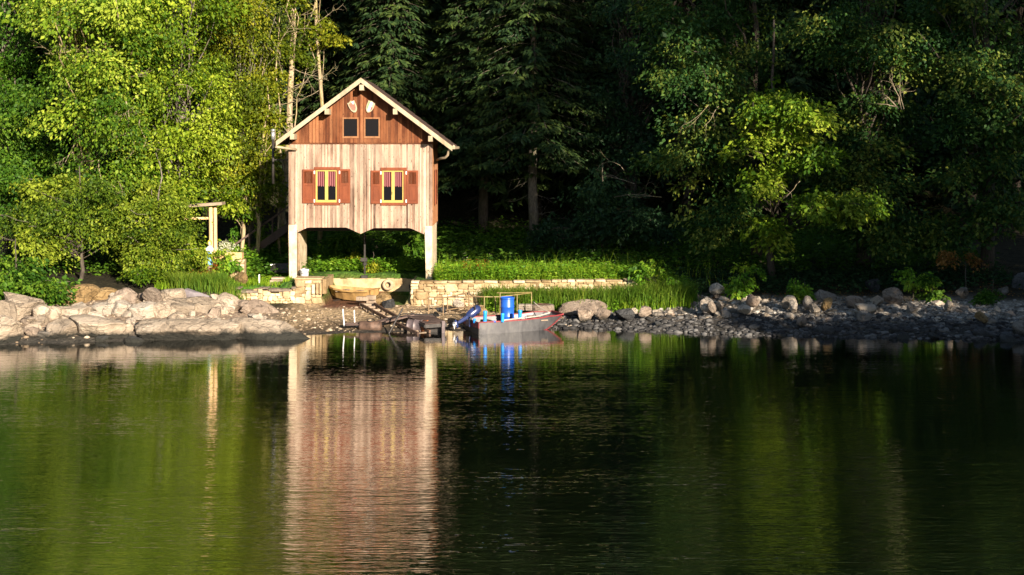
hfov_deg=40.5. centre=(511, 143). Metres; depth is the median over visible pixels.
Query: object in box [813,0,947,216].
forest spruce
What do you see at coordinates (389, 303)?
stone block
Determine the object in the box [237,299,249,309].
boulder
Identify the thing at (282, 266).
covered boat
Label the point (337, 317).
gravel
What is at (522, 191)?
forest spruce
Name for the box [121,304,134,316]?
stone
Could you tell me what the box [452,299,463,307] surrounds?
stone block
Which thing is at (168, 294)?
boulder
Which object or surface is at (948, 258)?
dry shrub
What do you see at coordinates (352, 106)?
shield plaque
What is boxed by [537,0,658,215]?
spruce tree
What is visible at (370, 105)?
shield plaque
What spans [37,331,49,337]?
boulder
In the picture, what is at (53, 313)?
stone
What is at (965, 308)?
stone
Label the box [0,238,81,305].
shore bush
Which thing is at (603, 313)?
boulder
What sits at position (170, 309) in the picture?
stone
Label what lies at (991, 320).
stone
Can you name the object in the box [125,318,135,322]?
stone
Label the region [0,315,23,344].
boulder
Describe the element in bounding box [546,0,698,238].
beech tree
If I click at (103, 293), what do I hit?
boulder
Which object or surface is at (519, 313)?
blue tube
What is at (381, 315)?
slipway rails
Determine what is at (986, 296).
leafy shrub
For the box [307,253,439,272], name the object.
weeds
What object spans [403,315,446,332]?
jetty
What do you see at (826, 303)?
boulder
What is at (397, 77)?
spruce tree
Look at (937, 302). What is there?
stone
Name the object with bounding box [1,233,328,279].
undergrowth
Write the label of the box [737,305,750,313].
boulder
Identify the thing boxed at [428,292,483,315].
pipe railing
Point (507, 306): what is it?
blue barrel
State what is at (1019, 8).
forest beech
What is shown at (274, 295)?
wall
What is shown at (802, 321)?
boulder
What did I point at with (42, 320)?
stone
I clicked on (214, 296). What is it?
stone
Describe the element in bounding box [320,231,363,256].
leafy shrub
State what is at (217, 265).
red shrub
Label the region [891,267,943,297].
leafy shrub
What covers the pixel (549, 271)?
tall grass
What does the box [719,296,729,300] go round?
stone
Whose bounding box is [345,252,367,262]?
leafy shrub
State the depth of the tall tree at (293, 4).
61.85 m
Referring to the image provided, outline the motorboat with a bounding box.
[463,310,563,333]
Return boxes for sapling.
[205,114,266,251]
[210,86,288,255]
[238,6,310,257]
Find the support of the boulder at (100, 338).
on the ground at (454, 207)
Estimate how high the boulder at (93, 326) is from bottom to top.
1.302 m
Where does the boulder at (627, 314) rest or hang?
on the gravel at (910, 326)
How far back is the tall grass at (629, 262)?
56.44 m
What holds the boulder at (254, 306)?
on the ground at (454, 207)
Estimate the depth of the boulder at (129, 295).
49.73 m
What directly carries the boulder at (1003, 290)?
on the ground at (454, 207)
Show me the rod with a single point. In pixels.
(525, 317)
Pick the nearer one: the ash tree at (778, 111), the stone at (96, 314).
the stone at (96, 314)
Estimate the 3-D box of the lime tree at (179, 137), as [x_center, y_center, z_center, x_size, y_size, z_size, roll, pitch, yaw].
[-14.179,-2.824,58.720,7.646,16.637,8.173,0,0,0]
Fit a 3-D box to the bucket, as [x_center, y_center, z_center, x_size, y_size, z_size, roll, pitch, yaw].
[-8.184,5.188,54.693,0.367,0.523,0.374,0,0,0]
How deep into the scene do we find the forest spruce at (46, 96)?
76.74 m
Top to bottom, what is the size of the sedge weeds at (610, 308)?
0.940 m
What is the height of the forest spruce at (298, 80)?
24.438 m
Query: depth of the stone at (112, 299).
49.55 m
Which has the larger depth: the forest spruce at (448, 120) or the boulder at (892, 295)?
the forest spruce at (448, 120)
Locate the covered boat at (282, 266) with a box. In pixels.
[270,263,288,272]
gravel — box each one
[15,294,294,342]
[288,278,591,334]
[549,310,1023,340]
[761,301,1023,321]
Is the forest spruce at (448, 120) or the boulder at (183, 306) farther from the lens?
the forest spruce at (448, 120)
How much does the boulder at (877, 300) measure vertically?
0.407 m
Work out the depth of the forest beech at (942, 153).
69.85 m
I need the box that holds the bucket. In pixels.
[300,268,308,275]
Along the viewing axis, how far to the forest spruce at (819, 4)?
77.69 m
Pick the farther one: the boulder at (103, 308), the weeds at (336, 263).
the weeds at (336, 263)
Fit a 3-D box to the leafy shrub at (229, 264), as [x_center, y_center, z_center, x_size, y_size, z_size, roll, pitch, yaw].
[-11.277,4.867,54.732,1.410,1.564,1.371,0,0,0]
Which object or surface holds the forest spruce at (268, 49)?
on the ground at (454, 207)
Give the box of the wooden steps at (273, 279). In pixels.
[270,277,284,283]
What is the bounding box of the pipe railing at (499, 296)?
[483,292,531,313]
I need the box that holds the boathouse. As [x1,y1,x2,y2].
[270,78,458,278]
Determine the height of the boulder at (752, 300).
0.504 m
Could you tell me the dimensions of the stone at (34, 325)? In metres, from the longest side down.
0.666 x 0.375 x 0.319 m
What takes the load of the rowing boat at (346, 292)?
on the wooden cradle
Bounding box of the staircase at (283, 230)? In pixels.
[235,205,288,256]
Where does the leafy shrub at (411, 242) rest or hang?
on the ground at (454, 207)
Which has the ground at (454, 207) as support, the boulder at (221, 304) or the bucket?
the boulder at (221, 304)
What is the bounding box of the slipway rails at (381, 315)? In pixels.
[360,302,430,333]
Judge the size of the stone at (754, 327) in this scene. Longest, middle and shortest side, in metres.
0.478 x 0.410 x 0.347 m
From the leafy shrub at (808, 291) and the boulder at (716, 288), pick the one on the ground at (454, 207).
the leafy shrub at (808, 291)
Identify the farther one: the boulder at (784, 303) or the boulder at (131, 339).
the boulder at (784, 303)
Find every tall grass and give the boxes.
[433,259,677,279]
[438,248,728,293]
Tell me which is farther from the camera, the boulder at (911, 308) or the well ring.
the well ring
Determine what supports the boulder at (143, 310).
on the ground at (454, 207)
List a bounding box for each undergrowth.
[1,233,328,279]
[244,210,999,275]
[668,258,1023,295]
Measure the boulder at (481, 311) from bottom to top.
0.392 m
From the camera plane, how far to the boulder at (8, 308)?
47.24 m
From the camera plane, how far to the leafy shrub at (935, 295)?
52.45 m
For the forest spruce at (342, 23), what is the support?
on the ground at (454, 207)
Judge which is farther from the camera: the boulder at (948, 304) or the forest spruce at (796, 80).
the forest spruce at (796, 80)
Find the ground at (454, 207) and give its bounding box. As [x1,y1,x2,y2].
[0,7,1023,344]
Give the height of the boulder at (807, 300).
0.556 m
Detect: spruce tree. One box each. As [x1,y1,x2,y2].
[329,0,460,231]
[418,0,553,238]
[438,0,612,235]
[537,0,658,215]
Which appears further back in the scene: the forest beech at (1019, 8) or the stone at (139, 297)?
the forest beech at (1019, 8)
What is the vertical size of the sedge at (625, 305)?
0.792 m
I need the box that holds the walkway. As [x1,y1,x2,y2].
[345,314,413,325]
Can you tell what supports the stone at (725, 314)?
on the ground at (454, 207)
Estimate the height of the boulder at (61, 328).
0.832 m
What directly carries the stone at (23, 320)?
on the ground at (454, 207)
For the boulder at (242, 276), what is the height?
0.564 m
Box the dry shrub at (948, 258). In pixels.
[932,249,989,286]
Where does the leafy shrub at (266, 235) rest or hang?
on the ground at (454, 207)
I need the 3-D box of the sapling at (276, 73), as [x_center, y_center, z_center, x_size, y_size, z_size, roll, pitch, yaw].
[-10.689,-0.459,60.565,3.417,11.787,2.460,0,0,27]
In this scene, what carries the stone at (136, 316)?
on the ground at (454, 207)
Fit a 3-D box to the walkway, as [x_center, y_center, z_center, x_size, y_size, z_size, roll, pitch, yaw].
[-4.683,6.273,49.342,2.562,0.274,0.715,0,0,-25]
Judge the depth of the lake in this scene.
29.36 m
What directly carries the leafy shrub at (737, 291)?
on the ground at (454, 207)
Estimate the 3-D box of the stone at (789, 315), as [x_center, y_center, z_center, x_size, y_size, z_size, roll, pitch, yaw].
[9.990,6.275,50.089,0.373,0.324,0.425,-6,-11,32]
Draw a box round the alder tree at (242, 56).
[172,0,307,245]
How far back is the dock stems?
54.50 m
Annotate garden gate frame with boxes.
[184,202,224,268]
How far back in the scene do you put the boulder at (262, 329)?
46.91 m
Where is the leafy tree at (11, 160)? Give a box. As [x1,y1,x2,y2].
[0,0,70,260]
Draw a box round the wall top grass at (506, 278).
[436,271,647,291]
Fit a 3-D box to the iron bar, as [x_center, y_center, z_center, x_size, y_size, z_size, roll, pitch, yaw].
[-3.631,6.148,49.332,1.646,0.255,0.080,0,0,-4]
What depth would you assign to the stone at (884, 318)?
49.55 m
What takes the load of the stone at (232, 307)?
on the ground at (454, 207)
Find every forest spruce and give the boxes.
[0,2,47,202]
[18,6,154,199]
[22,37,75,169]
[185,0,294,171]
[256,1,337,106]
[258,0,354,138]
[279,0,383,153]
[345,0,441,114]
[396,0,490,198]
[422,1,491,153]
[467,0,608,220]
[622,1,751,154]
[728,0,850,224]
[739,2,786,86]
[759,0,859,144]
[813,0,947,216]
[879,0,960,175]
[930,0,1023,188]
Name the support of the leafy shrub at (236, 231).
on the ground at (454, 207)
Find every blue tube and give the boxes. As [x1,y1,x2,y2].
[483,311,486,321]
[518,310,521,317]
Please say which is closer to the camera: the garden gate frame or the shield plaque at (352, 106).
the shield plaque at (352, 106)
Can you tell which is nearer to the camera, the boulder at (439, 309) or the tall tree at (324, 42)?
the boulder at (439, 309)
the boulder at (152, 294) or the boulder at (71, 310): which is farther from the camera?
the boulder at (152, 294)
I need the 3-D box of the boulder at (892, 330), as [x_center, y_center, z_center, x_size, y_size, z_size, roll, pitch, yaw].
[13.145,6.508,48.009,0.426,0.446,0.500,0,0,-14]
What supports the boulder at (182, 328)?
on the ground at (454, 207)
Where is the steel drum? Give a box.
[406,319,429,331]
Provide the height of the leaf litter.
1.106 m
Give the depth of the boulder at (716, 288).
53.43 m
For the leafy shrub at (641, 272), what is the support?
on the ground at (454, 207)
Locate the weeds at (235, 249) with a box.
[113,242,268,272]
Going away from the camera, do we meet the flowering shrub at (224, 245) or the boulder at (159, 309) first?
the boulder at (159, 309)
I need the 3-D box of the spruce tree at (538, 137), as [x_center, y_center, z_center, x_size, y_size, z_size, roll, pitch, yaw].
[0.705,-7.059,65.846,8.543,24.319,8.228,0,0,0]
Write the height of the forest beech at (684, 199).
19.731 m
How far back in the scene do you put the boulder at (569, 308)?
51.76 m
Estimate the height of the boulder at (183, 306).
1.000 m
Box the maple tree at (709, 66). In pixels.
[618,0,824,266]
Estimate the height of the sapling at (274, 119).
7.974 m
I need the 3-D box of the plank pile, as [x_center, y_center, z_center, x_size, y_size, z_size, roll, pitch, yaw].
[-5.578,6.014,53.242,0.732,0.393,0.355,0,0,19]
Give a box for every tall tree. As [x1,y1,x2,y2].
[261,0,331,254]
[281,0,352,243]
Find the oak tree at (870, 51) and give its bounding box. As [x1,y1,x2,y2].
[775,0,963,268]
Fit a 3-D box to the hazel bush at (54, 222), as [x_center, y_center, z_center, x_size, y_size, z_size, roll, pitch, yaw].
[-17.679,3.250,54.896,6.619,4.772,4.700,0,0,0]
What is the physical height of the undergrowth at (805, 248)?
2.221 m
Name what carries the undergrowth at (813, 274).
on the ground at (454, 207)
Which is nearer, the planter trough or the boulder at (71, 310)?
the boulder at (71, 310)
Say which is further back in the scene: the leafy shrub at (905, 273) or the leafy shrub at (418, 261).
the leafy shrub at (418, 261)
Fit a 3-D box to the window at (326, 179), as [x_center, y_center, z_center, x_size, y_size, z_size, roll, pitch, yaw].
[-7.330,1.676,55.003,1.038,1.509,0.175,0,0,0]
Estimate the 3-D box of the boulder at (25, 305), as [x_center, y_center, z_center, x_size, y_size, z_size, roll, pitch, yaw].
[-17.088,5.716,48.688,1.334,1.047,1.492,0,0,-35]
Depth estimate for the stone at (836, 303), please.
51.92 m
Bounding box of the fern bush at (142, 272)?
[123,264,165,286]
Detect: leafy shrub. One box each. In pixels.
[210,248,243,274]
[226,226,265,256]
[253,222,288,255]
[312,242,342,258]
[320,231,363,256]
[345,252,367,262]
[363,252,386,272]
[392,232,424,258]
[408,253,424,271]
[627,259,682,289]
[720,261,765,299]
[784,278,807,298]
[793,282,815,303]
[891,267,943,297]
[914,272,950,302]
[968,288,1005,306]
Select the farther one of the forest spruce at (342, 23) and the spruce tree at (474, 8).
the forest spruce at (342, 23)
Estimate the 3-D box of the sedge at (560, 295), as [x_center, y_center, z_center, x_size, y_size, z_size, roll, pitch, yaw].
[2.863,5.457,52.928,9.591,2.075,3.482,0,0,0]
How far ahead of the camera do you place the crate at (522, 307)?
50.90 m
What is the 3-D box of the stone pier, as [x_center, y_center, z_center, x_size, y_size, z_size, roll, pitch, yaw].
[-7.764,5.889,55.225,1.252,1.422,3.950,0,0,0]
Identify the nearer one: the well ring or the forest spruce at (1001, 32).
the well ring
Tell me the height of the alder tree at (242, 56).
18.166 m
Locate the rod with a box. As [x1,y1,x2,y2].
[504,312,549,320]
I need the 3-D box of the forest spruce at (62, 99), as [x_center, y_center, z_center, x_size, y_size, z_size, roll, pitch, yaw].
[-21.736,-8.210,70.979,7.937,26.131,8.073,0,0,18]
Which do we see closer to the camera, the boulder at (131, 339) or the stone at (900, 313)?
the boulder at (131, 339)
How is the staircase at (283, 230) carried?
on the ground at (454, 207)
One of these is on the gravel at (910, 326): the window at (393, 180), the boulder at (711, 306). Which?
the boulder at (711, 306)
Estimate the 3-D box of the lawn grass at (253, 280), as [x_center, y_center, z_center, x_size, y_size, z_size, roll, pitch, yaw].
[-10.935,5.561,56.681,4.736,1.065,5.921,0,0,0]
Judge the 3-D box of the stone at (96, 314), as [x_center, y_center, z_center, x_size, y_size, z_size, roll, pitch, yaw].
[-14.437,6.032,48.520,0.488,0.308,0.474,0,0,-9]
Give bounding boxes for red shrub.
[189,258,209,274]
[208,262,228,277]
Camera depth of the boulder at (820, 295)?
52.34 m
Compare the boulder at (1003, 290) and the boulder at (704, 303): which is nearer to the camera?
the boulder at (704, 303)
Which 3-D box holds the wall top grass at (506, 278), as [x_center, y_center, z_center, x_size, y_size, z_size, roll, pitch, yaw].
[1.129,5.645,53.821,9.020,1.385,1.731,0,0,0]
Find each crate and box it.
[519,304,524,310]
[525,304,531,310]
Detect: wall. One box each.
[232,286,295,303]
[334,278,412,291]
[409,276,636,305]
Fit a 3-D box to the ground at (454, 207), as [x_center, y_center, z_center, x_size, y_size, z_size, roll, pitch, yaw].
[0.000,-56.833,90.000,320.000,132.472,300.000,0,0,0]
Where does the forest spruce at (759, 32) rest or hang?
on the ground at (454, 207)
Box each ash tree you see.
[0,0,191,265]
[717,20,895,278]
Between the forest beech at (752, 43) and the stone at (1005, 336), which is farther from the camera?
the forest beech at (752, 43)
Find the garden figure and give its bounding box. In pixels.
[206,240,212,271]
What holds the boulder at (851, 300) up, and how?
on the ground at (454, 207)
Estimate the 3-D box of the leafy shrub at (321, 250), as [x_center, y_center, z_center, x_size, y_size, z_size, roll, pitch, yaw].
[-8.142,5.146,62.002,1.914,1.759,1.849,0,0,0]
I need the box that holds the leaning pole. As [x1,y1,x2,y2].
[388,308,403,333]
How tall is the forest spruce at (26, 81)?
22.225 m
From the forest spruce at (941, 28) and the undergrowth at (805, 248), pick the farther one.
the forest spruce at (941, 28)
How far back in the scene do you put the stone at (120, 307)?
49.05 m
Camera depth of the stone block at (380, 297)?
53.20 m
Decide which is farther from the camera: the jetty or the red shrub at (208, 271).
the red shrub at (208, 271)
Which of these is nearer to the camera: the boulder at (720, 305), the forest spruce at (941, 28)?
the boulder at (720, 305)
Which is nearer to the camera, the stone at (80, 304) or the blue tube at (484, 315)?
the blue tube at (484, 315)
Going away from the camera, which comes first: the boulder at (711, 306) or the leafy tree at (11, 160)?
the boulder at (711, 306)
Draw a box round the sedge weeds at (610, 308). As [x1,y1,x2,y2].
[487,290,684,311]
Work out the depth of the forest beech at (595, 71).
74.85 m
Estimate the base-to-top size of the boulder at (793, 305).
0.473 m
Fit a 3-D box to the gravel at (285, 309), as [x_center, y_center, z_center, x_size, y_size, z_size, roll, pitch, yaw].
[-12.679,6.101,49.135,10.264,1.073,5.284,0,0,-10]
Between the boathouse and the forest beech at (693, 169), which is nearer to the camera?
the boathouse
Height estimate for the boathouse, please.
8.488 m
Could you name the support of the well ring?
on the ground at (454, 207)
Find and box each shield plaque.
[347,100,356,111]
[366,100,374,111]
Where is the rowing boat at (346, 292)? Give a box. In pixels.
[329,285,380,300]
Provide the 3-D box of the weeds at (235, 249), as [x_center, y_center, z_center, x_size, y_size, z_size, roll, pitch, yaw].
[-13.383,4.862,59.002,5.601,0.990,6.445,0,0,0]
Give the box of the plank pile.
[356,295,375,305]
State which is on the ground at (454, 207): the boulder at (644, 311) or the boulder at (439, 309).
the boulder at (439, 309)
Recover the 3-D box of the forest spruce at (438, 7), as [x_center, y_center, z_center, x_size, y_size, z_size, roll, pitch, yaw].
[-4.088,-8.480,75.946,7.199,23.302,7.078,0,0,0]
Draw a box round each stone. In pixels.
[20,315,32,324]
[23,326,41,336]
[24,324,43,330]
[31,315,49,325]
[45,306,61,321]
[71,302,86,305]
[92,312,103,316]
[106,295,122,303]
[112,300,130,315]
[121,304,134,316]
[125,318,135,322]
[131,314,144,319]
[137,293,143,300]
[161,300,178,316]
[168,312,186,318]
[189,311,194,316]
[208,306,220,317]
[210,294,218,298]
[217,292,239,308]
[228,305,234,310]
[247,314,266,318]
[652,312,663,316]
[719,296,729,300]
[720,310,730,318]
[748,324,761,330]
[776,333,787,336]
[784,313,793,318]
[825,317,833,321]
[832,301,842,305]
[881,316,888,321]
[896,312,906,315]
[928,332,940,338]
[931,300,944,305]
[959,306,968,310]
[984,318,997,323]
[1000,331,1017,341]
[1004,310,1015,315]
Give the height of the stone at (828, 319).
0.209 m
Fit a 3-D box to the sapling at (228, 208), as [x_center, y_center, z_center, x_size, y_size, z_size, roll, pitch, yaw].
[-11.825,1.940,59.593,2.633,7.089,3.318,0,0,-22]
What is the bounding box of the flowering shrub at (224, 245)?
[218,240,238,251]
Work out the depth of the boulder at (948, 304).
50.66 m
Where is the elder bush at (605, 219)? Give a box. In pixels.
[523,149,688,257]
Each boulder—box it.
[0,300,16,319]
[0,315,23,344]
[3,292,44,320]
[27,317,37,322]
[32,305,48,316]
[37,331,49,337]
[46,318,76,338]
[56,284,99,304]
[58,306,91,318]
[68,314,134,338]
[91,287,117,300]
[91,302,113,314]
[95,336,108,341]
[113,287,136,303]
[123,336,143,342]
[128,301,155,318]
[134,318,240,339]
[142,287,162,302]
[153,302,167,317]
[160,288,186,300]
[171,298,195,314]
[185,296,219,313]
[211,299,229,313]
[229,317,309,340]
[233,272,247,283]
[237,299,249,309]
[240,299,278,313]
[436,307,446,312]
[478,307,487,315]
[558,299,607,316]
[577,307,593,321]
[597,307,610,319]
[615,308,634,319]
[638,306,651,316]
[700,297,713,311]
[707,301,715,312]
[709,283,723,294]
[716,300,726,310]
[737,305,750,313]
[746,294,759,306]
[780,295,796,308]
[789,299,797,312]
[796,314,806,326]
[803,296,812,310]
[808,303,819,313]
[814,290,837,302]
[821,297,832,310]
[845,295,863,306]
[853,303,876,313]
[856,310,872,321]
[865,279,879,291]
[870,295,883,305]
[882,287,902,304]
[884,326,898,333]
[906,302,917,313]
[944,300,952,309]
[955,287,968,299]
[974,311,988,322]
[997,286,1008,293]
[1011,272,1023,288]
[1012,320,1023,335]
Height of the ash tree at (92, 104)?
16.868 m
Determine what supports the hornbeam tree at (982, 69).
on the ground at (454, 207)
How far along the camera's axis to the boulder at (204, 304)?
49.97 m
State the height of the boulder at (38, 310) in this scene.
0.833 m
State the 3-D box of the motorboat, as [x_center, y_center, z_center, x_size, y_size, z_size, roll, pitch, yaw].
[0.073,6.383,49.347,3.434,0.655,1.635,0,0,-22]
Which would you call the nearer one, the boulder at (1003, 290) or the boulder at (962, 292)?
the boulder at (962, 292)
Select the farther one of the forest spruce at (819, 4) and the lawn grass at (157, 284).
the forest spruce at (819, 4)
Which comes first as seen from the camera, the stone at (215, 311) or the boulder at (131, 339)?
the boulder at (131, 339)
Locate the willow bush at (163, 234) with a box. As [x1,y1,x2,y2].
[90,161,233,284]
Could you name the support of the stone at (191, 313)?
on the ground at (454, 207)
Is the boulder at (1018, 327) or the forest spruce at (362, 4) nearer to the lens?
the boulder at (1018, 327)
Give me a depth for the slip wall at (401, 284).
57.25 m
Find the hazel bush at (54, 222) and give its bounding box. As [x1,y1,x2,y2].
[0,166,147,278]
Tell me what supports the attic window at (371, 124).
in the boathouse
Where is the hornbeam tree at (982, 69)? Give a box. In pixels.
[888,0,1023,274]
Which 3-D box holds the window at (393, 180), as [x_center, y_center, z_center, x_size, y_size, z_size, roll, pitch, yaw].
[-4.691,1.692,55.003,1.048,1.498,0.175,0,0,0]
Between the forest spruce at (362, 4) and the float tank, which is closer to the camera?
the float tank
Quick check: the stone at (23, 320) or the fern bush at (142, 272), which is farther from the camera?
the fern bush at (142, 272)
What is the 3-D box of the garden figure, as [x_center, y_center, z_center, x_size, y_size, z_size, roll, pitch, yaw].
[-12.027,4.645,55.150,0.328,1.640,0.300,0,0,0]
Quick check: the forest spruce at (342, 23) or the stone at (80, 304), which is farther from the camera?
the forest spruce at (342, 23)
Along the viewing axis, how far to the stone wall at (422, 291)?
53.45 m
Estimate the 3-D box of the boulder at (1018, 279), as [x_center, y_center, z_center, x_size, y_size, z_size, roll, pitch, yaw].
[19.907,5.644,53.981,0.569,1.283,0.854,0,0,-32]
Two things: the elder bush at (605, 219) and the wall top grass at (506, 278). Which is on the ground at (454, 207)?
the elder bush at (605, 219)
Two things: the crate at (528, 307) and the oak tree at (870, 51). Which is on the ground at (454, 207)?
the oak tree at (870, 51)
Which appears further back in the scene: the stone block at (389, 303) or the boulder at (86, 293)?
the stone block at (389, 303)
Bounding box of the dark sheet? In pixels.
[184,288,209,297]
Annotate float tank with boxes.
[359,319,381,329]
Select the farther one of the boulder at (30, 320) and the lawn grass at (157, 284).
the lawn grass at (157, 284)
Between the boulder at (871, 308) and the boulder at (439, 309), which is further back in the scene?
the boulder at (439, 309)
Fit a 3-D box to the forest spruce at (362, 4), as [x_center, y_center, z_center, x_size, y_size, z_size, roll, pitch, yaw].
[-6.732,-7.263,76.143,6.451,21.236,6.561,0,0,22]
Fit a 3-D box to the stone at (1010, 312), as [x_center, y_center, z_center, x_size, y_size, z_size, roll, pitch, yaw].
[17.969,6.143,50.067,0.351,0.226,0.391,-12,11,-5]
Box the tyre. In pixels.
[382,279,393,290]
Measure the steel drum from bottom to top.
0.523 m
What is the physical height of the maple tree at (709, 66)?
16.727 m
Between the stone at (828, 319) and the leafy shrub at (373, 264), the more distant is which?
the leafy shrub at (373, 264)
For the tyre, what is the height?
0.472 m
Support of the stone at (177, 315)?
on the ground at (454, 207)
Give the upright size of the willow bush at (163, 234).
5.190 m
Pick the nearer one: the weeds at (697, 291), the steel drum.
the steel drum
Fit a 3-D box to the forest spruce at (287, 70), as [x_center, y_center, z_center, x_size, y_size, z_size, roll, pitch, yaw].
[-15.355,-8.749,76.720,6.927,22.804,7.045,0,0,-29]
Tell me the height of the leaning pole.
0.868 m
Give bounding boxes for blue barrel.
[500,296,514,319]
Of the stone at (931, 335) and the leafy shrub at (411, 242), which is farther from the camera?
the leafy shrub at (411, 242)
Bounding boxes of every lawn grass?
[153,273,197,289]
[191,266,291,288]
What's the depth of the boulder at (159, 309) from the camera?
48.86 m
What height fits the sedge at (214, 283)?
1.455 m
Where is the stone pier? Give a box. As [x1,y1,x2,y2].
[294,274,333,304]
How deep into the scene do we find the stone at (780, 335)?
47.42 m
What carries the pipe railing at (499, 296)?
attached to the motorboat
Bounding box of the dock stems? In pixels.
[463,259,488,274]
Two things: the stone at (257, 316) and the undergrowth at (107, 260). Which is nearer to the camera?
the stone at (257, 316)
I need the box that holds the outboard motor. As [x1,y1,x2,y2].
[452,305,480,328]
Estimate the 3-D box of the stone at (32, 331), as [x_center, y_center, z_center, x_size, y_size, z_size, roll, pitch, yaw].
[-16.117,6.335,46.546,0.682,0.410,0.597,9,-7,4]
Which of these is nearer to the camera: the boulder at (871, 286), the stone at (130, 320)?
the stone at (130, 320)
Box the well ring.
[530,303,553,311]
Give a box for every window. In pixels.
[314,167,339,204]
[342,117,358,137]
[364,117,379,137]
[380,168,406,204]
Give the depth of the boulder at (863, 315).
49.43 m
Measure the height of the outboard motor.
0.824 m
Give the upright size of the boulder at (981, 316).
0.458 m
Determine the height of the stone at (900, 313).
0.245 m
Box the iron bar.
[387,313,432,319]
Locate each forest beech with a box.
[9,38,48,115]
[67,4,246,222]
[488,10,662,181]
[604,0,743,224]
[608,0,752,221]
[716,0,785,178]
[882,0,1023,224]
[925,0,1023,206]
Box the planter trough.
[214,252,245,277]
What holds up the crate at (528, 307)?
on the gravel at (337, 317)
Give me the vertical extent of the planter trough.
1.467 m
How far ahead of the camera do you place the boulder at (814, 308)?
50.20 m
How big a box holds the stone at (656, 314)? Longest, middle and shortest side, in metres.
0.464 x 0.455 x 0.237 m
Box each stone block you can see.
[376,293,391,305]
[382,299,394,307]
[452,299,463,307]
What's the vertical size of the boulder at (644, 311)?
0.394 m
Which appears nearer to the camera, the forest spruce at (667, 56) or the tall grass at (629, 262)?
the tall grass at (629, 262)
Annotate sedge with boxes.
[159,268,250,299]
[467,257,707,312]
[602,294,697,309]
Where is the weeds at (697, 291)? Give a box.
[634,262,698,301]
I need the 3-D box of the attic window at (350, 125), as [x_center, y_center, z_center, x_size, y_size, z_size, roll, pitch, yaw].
[-6.399,-0.635,54.983,0.643,0.823,0.115,0,0,0]
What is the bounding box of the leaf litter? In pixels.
[645,274,1023,303]
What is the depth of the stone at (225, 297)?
51.43 m
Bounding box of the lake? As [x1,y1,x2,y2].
[0,329,1023,574]
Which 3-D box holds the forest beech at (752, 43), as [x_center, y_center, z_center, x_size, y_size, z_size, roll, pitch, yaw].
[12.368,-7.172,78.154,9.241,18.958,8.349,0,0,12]
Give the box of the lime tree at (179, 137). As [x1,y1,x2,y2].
[83,0,258,258]
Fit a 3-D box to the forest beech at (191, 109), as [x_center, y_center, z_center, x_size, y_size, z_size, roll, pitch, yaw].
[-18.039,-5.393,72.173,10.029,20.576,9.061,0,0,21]

